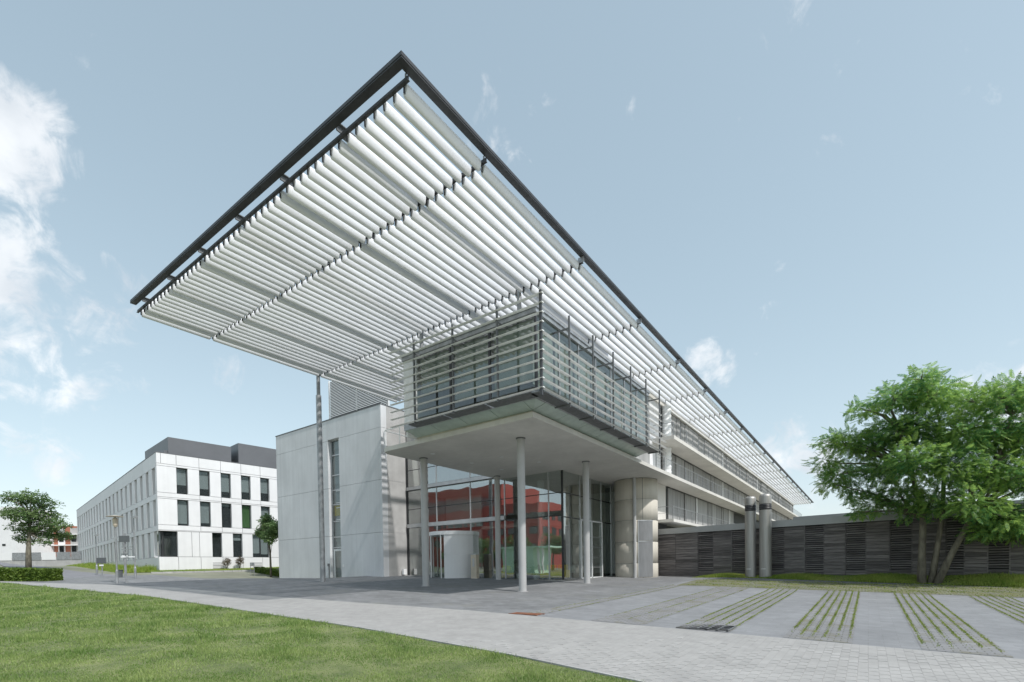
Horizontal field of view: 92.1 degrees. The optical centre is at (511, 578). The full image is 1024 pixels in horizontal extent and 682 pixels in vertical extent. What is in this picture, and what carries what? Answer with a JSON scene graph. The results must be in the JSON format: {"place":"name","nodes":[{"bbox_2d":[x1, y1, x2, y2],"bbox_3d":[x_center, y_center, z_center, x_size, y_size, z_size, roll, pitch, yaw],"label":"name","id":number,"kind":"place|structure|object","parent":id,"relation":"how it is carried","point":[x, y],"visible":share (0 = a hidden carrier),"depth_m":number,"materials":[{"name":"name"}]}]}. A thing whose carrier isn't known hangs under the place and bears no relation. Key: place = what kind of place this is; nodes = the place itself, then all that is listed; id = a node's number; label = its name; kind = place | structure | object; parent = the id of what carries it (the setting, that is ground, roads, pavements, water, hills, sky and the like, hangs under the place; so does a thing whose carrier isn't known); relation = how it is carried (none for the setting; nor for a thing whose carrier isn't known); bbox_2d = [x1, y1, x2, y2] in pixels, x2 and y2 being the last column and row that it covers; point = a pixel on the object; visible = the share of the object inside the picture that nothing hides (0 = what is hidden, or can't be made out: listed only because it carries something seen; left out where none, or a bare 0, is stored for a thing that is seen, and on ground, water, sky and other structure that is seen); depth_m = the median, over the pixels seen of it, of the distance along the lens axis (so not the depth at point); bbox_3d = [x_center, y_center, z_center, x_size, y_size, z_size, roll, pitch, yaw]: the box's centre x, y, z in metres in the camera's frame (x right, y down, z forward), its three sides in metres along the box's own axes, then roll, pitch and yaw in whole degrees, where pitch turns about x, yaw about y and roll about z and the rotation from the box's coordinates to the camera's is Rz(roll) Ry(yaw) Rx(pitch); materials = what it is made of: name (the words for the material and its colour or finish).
{"place":"outdoors","nodes":[
{"label":"outdoors","id":0,"kind":"place"},
{"bbox_2d":[0,562,123,577],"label":"road","id":1,"kind":"structure","parent":0,"point":[68,573],"depth_m":52.56,"materials":[{"name":"grey asphalt"}]},
{"bbox_2d":[67,562,156,572],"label":"verge grass","id":2,"kind":"structure","parent":0,"point":[111,567],"depth_m":62.74,"materials":[{"name":"green plant"}]},
{"bbox_2d":[0,565,336,577],"bbox_3d":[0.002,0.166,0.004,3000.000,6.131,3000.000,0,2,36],"label":"ground","id":3,"kind":"structure","parent":0,"point":[244,574],"depth_m":54.70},
{"bbox_2d":[0,507,53,556],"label":"white house block","id":4,"kind":"structure","parent":3,"relation":"on","point":[8,544],"depth_m":119.73,"materials":[{"name":"grey paint"}]},
{"bbox_2d":[0,567,63,580],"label":"clipped hedge","id":5,"kind":"object","parent":3,"relation":"on","point":[27,574],"visible":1,"depth_m":38.73,"materials":[{"name":"green plant"}]},
{"bbox_2d":[0,488,75,567],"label":"roadside tree","id":6,"kind":"object","parent":3,"relation":"on","point":[42,531],"visible":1,"depth_m":67.55,"materials":[{"name":"green plant"}]},
{"bbox_2d":[0,552,81,565],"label":"garden wall","id":7,"kind":"structure","parent":3,"relation":"on","point":[57,558],"depth_m":103.54,"materials":[{"name":"concrete"}]},
{"bbox_2d":[51,526,77,551],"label":"orange apartment block","id":8,"kind":"structure","parent":3,"relation":"on","point":[71,545],"depth_m":129.47,"materials":[{"name":"concrete"}]},
{"bbox_2d":[59,546,63,551],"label":"window","id":9,"kind":"structure","parent":8,"relation":"in","point":[61,548],"depth_m":129.47,"materials":[{"name":"grey glass"}]},
{"bbox_2d":[94,534,98,574],"bbox_3d":[-41.089,-2.336,48.862,0.750,4.100,0.200,0,2,36],"label":"street lamp","id":10,"kind":"object","parent":3,"relation":"on","point":[95,535],"visible":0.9,"depth_m":48.98,"materials":[{"name":"grey metal"}]},
{"bbox_2d":[96,549,105,575],"bbox_3d":[-39.206,-1.512,47.134,0.900,2.650,0.149,-1,1,0],"label":"sign post","id":11,"kind":"object","parent":3,"relation":"on","point":[101,560],"visible":0.83,"depth_m":47.06,"materials":[{"name":"grey metal"}]},
{"bbox_2d":[122,530,127,576],"bbox_3d":[-34.356,-2.168,43.803,0.500,4.300,0.149,-1,1,0],"label":"sign post","id":12,"kind":"object","parent":3,"relation":"on","point":[124,555],"visible":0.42,"depth_m":43.80,"materials":[{"name":"grey metal"}]},
{"bbox_2d":[119,533,134,582],"bbox_3d":[-27.803,-1.437,35.693,1.095,3.700,0.149,-1,1,0],"label":"sign post","id":13,"kind":"object","parent":3,"relation":"on","point":[124,538],"visible":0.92,"depth_m":35.62,"materials":[{"name":"grey metal"}]},
{"bbox_2d":[76,437,278,570],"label":"white office building","id":14,"kind":"structure","parent":3,"relation":"on","point":[191,505],"depth_m":61.44,"materials":[{"name":"grey"}]},
{"bbox_2d":[157,531,161,556],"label":"window","id":15,"kind":"structure","parent":14,"relation":"in","point":[158,533],"depth_m":57.31,"materials":[{"name":"grey glass"}]},
{"bbox_2d":[162,531,176,556],"bbox_3d":[-39.543,-4.019,57.018,0.070,2.950,1.360,0,2,41],"label":"window","id":16,"kind":"structure","parent":14,"relation":"in","point":[162,531],"depth_m":57.10,"materials":[{"name":"grey glass"}]},
{"bbox_2d":[176,468,186,494],"bbox_3d":[-38.794,-11.417,57.844,0.100,3.020,1.110,0,2,41],"label":"window","id":17,"kind":"structure","parent":14,"relation":"in","point":[181,474],"depth_m":57.90,"materials":[{"name":"grey glass"}]},
{"bbox_2d":[177,500,187,525],"bbox_3d":[-38.739,-7.728,57.929,0.100,3.000,1.110,0,2,41],"label":"window","id":18,"kind":"structure","parent":14,"relation":"in","point":[182,506],"depth_m":57.99,"materials":[{"name":"grey glass"}]},
{"bbox_2d":[199,471,208,495],"bbox_3d":[-37.255,-11.480,59.592,0.100,3.020,1.110,0,2,41],"label":"window","id":19,"kind":"structure","parent":14,"relation":"in","point":[203,475],"depth_m":59.61,"materials":[{"name":"grey glass"}]},
{"bbox_2d":[200,502,209,526],"bbox_3d":[-37.201,-7.791,59.678,0.100,3.000,1.110,0,2,41],"label":"window","id":20,"kind":"structure","parent":14,"relation":"in","point":[204,506],"depth_m":59.71,"materials":[{"name":"grey glass"}]},
{"bbox_2d":[220,473,229,497],"bbox_3d":[-35.716,-11.543,61.341,0.100,3.020,1.110,0,2,41],"label":"window","id":21,"kind":"structure","parent":14,"relation":"in","point":[225,478],"depth_m":61.43,"materials":[{"name":"grey glass"}]},
{"bbox_2d":[221,503,230,527],"bbox_3d":[-35.662,-7.854,61.426,0.100,3.000,1.110,0,2,41],"label":"window","id":22,"kind":"structure","parent":14,"relation":"in","point":[222,504],"depth_m":61.61,"materials":[{"name":"grey glass"}]},
{"bbox_2d":[233,534,241,556],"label":"window","id":23,"kind":"structure","parent":14,"relation":"in","point":[236,537],"depth_m":62.50,"materials":[{"name":"grey glass"}]},
{"bbox_2d":[241,476,249,499],"bbox_3d":[-34.177,-11.606,63.089,0.100,3.020,1.110,0,2,41],"label":"window","id":24,"kind":"structure","parent":14,"relation":"in","point":[245,487],"depth_m":63.18,"materials":[{"name":"grey glass"}]},
{"bbox_2d":[242,505,250,528],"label":"window","id":25,"kind":"structure","parent":14,"relation":"in","point":[246,523],"depth_m":63.21,"materials":[{"name":"green glass"}]},
{"bbox_2d":[252,534,259,552],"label":"window","id":26,"kind":"structure","parent":14,"relation":"in","point":[256,541],"depth_m":64.14,"materials":[{"name":"grey glass"}]},
{"bbox_2d":[260,478,268,501],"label":"window","id":27,"kind":"structure","parent":14,"relation":"in","point":[263,482],"depth_m":64.85,"materials":[{"name":"grey glass"}]},
{"bbox_2d":[260,538,268,556],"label":"window","id":28,"kind":"structure","parent":14,"relation":"in","point":[263,547],"depth_m":64.88,"materials":[{"name":"grey glass"}]},
{"bbox_2d":[261,506,268,524],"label":"window","id":29,"kind":"structure","parent":14,"relation":"in","point":[264,510],"depth_m":64.96,"materials":[{"name":"grey glass"}]},
{"bbox_2d":[151,568,278,573],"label":"kerb","id":30,"kind":"structure","parent":3,"relation":"on","point":[201,571],"depth_m":55.99,"materials":[{"name":"stone"}]},
{"bbox_2d":[250,562,254,575],"bbox_3d":[-28.914,-1.091,54.918,0.900,1.450,0.060,0,2,36],"label":"information stand","id":31,"kind":"object","parent":3,"relation":"on","point":[252,564],"visible":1,"depth_m":54.94,"materials":[{"name":"grey metal"}]},
{"bbox_2d":[253,513,277,576],"bbox_3d":[-27.087,-3.646,55.249,3.113,7.527,6.635,-2,2,-31],"label":"young tree","id":32,"kind":"object","parent":3,"relation":"on","point":[269,528],"visible":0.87,"depth_m":54.69,"materials":[{"name":"green plant"}]},
{"bbox_2d":[254,567,278,576],"bbox_3d":[-27.172,-0.770,56.738,7.766,1.419,1.451,0,2,36],"label":"hedge","id":33,"kind":"object","parent":3,"relation":"on","point":[265,570],"visible":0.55,"depth_m":57.06,"materials":[{"name":"green plant"}]},
{"bbox_2d":[658,500,1023,576],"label":"timber clad building","id":34,"kind":"structure","parent":3,"relation":"on","point":[833,544],"depth_m":32.42,"materials":[{"name":"grey wood"}]},
{"bbox_2d":[149,567,278,571],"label":"verge grass","id":35,"kind":"structure","parent":0,"point":[206,569],"depth_m":57.60,"materials":[{"name":"green plant"}]},
{"bbox_2d":[222,559,231,568],"bbox_3d":[-34.901,-1.820,60.443,1.128,1.552,1.249,-1,1,-7],"label":"shrub","id":36,"kind":"object","parent":35,"relation":"on","point":[226,562],"visible":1,"depth_m":60.37,"materials":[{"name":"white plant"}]},
{"bbox_2d":[235,556,244,567],"bbox_3d":[-34.027,-1.959,61.545,1.259,1.694,1.136,0,2,36],"label":"shrub","id":37,"kind":"object","parent":35,"relation":"on","point":[240,559],"visible":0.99,"depth_m":61.42,"materials":[{"name":"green plant"}]},
{"bbox_2d":[0,582,646,681],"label":"lawn","id":38,"kind":"structure","parent":0,"point":[335,670],"depth_m":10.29,"materials":[{"name":"plant"}]},
{"bbox_2d":[0,581,1023,681],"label":"path","id":39,"kind":"structure","parent":0,"point":[639,653],"depth_m":11.23,"materials":[{"name":"grey concrete"}]},
{"bbox_2d":[0,0,1023,525],"label":"sky","id":40,"kind":"structure","parent":0,"point":[812,203],"materials":[{"name":"blue"}]},
{"bbox_2d":[11,570,1015,613],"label":"plaza","id":41,"kind":"structure","parent":0,"point":[485,591],"depth_m":29.70,"materials":[{"name":"grey concrete"}]},
{"bbox_2d":[106,515,122,582],"bbox_3d":[-28.629,-2.079,35.672,1.100,5.000,1.100,0,2,36],"label":"street lamp","id":42,"kind":"object","parent":41,"relation":"on","point":[115,521],"visible":0.98,"depth_m":35.63,"materials":[{"name":"grey metal"}]},
{"bbox_2d":[118,570,122,576],"bbox_3d":[-35.035,-0.467,44.057,0.520,0.680,0.520,0,2,36],"label":"rubbish bin","id":43,"kind":"object","parent":41,"relation":"on","point":[120,572],"visible":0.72,"depth_m":43.93,"materials":[{"name":"grey metal"}]},
{"bbox_2d":[132,516,137,577],"bbox_3d":[-32.173,-2.640,42.163,0.750,5.400,0.200,0,2,36],"label":"street lamp","id":44,"kind":"object","parent":41,"relation":"on","point":[135,571],"visible":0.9,"depth_m":42.28,"materials":[{"name":"grey metal"}]},
{"bbox_2d":[130,50,813,591],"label":"office building","id":45,"kind":"structure","parent":41,"relation":"on","point":[542,420],"depth_m":27.48,"materials":[{"name":"metal"}]},
{"bbox_2d":[334,549,340,576],"bbox_3d":[-16.538,-1.392,47.150,1.400,2.920,0.100,0,2,36],"label":"door","id":46,"kind":"structure","parent":45,"relation":"in","point":[335,550],"depth_m":47.45,"materials":[{"name":"white metal"}]},
{"bbox_2d":[429,531,478,577],"bbox_3d":[-4.847,-1.942,41.696,4.220,3.990,4.220,0,2,36],"label":"revolving door","id":47,"kind":"structure","parent":45,"relation":"in","point":[458,545],"depth_m":39.80,"materials":[{"name":"white paint"}]},
{"bbox_2d":[501,565,512,577],"bbox_3d":[-0.610,-0.506,39.454,1.120,1.100,0.850,0,2,36],"label":"armchair","id":48,"kind":"object","parent":45,"relation":"on","point":[509,572],"visible":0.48,"depth_m":39.40,"materials":[{"name":"green fabric"}]},
{"bbox_2d":[511,559,528,578],"bbox_3d":[0.607,-0.805,38.711,1.407,1.697,1.556,-1,1,4],"label":"pot plant","id":49,"kind":"object","parent":45,"relation":"on","point":[514,566],"visible":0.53,"depth_m":38.48,"materials":[{"name":"green plant"}]},
{"bbox_2d":[530,565,542,578],"bbox_3d":[1.891,-0.534,37.786,1.242,1.158,1.148,0,2,36],"label":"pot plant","id":50,"kind":"object","parent":45,"relation":"on","point":[535,570],"visible":0.93,"depth_m":37.54,"materials":[{"name":"green plant"}]},
{"bbox_2d":[540,565,557,579],"bbox_3d":[2.795,-0.499,36.995,1.120,1.100,0.850,0,2,36],"label":"armchair","id":51,"kind":"object","parent":45,"relation":"on","point":[545,573],"visible":0.8,"depth_m":36.95,"materials":[{"name":"green fabric"}]},
{"bbox_2d":[553,565,569,579],"bbox_3d":[3.594,-0.499,36.479,1.120,1.100,0.850,0,2,36],"label":"armchair","id":52,"kind":"object","parent":45,"relation":"on","point":[558,575],"visible":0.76,"depth_m":36.30,"materials":[{"name":"yellow fabric"}]},
{"bbox_2d":[569,566,574,578],"bbox_3d":[4.450,-0.491,37.749,0.500,1.000,0.510,0,2,36],"label":"white chair","id":53,"kind":"object","parent":45,"relation":"on","point":[571,568],"visible":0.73,"depth_m":37.86,"materials":[{"name":"white paint"}]},
{"bbox_2d":[580,519,602,578],"bbox_3d":[6.358,-2.326,39.079,0.070,4.550,3.700,0,2,36],"label":"side door","id":54,"kind":"structure","parent":45,"relation":"in","point":[581,520],"depth_m":39.04,"materials":[{"name":"white metal"}]},
{"bbox_2d":[470,554,478,578],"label":"intercom pillar","id":55,"kind":"structure","parent":41,"relation":"on","point":[474,566],"depth_m":39.19,"materials":[{"name":"metal"}]},
{"bbox_2d":[517,579,1023,658],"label":"parking","id":56,"kind":"structure","parent":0,"point":[880,620],"depth_m":17.14,"materials":[{"name":"grey concrete"}]},
{"bbox_2d":[508,612,544,615],"bbox_3d":[0.504,1.224,17.265,1.200,0.030,0.500,0,2,36],"label":"rusty grate","id":57,"kind":"object","parent":56,"relation":"on","point":[525,613],"visible":0.98,"depth_m":17.20,"materials":[{"name":"metal"}]},
{"bbox_2d":[676,624,736,630],"bbox_3d":[5.546,1.372,14.058,1.390,0.024,1.100,0,2,36],"label":"tree grate","id":58,"kind":"object","parent":56,"relation":"on","point":[718,627],"visible":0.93,"depth_m":13.91,"materials":[{"name":"grey metal"}]},
{"bbox_2d":[688,578,1023,596],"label":"weed tufts","id":59,"kind":"object","parent":56,"relation":"on","point":[871,587],"visible":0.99,"depth_m":26.39,"materials":[{"name":"green plant"}]},
{"bbox_2d":[549,584,1023,649],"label":"joint grass","id":60,"kind":"structure","parent":0,"point":[903,610],"depth_m":17.11,"materials":[{"name":"green plant"}]},
{"bbox_2d":[692,572,1023,587],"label":"grass bank","id":61,"kind":"structure","parent":0,"point":[944,581],"depth_m":28.39,"materials":[{"name":"plant"}]},
{"bbox_2d":[745,496,755,576],"bbox_3d":[16.929,-2.861,35.002,0.760,5.940,0.760,0,2,36],"label":"flue pipe","id":62,"kind":"object","parent":61,"relation":"on","point":[750,536],"visible":0.99,"depth_m":34.71,"materials":[{"name":"metal"}]},
{"bbox_2d":[759,494,771,576],"bbox_3d":[17.627,-2.875,34.312,0.820,6.041,0.820,0,2,36],"label":"flue pipe","id":63,"kind":"object","parent":61,"relation":"on","point":[765,536],"visible":0.97,"depth_m":34.00,"materials":[{"name":"metal"}]},
{"bbox_2d":[801,360,1023,584],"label":"robinia tree","id":64,"kind":"object","parent":61,"relation":"on","point":[1000,448],"visible":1,"depth_m":26.29,"materials":[{"name":"green plant"}]}
]}

